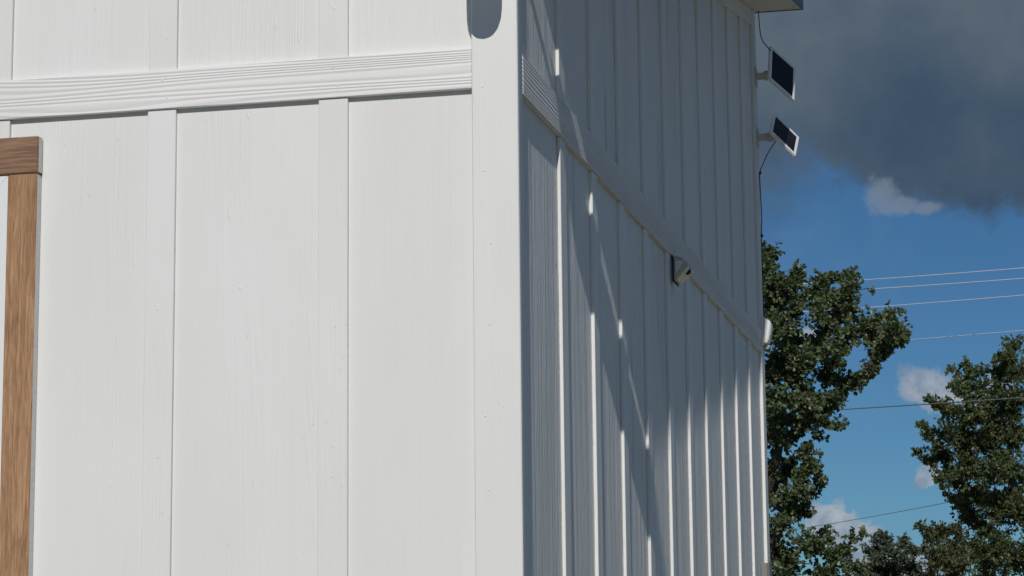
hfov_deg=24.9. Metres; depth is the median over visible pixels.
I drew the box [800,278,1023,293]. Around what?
power line
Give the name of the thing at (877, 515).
power line
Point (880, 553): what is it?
tree
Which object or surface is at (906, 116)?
sky
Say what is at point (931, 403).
power line
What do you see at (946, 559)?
tree
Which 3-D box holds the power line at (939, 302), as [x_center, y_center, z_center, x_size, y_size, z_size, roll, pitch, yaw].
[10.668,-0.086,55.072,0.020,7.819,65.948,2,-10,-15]
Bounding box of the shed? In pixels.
[0,0,803,575]
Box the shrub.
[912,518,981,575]
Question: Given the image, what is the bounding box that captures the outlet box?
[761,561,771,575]
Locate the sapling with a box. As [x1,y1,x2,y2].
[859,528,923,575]
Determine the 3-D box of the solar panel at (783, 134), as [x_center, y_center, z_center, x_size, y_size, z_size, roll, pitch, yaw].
[1.121,-0.635,9.678,0.206,0.199,0.140,4,-10,-27]
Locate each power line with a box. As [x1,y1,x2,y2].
[771,330,1023,349]
[783,502,948,531]
[787,397,1023,412]
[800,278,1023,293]
[803,268,1022,283]
[804,295,1023,311]
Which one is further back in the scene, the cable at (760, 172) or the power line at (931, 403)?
the power line at (931, 403)
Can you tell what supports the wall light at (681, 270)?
attached to the shed
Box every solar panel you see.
[754,46,794,100]
[756,113,798,156]
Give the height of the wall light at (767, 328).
0.138 m
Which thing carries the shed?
on the ground
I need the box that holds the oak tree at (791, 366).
[762,240,912,575]
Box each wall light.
[672,255,691,286]
[761,316,772,349]
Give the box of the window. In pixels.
[0,136,42,575]
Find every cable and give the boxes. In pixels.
[758,11,770,50]
[759,141,775,316]
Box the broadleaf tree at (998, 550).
[910,333,1023,575]
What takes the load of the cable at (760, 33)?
hanging from the shed
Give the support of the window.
in the shed
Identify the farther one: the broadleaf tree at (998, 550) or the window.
the broadleaf tree at (998, 550)
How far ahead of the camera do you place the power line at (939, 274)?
55.72 m
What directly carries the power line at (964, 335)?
attached to the utility pole
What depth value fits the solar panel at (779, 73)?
9.70 m
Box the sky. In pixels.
[755,0,1023,575]
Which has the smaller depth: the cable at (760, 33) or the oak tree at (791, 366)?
the cable at (760, 33)

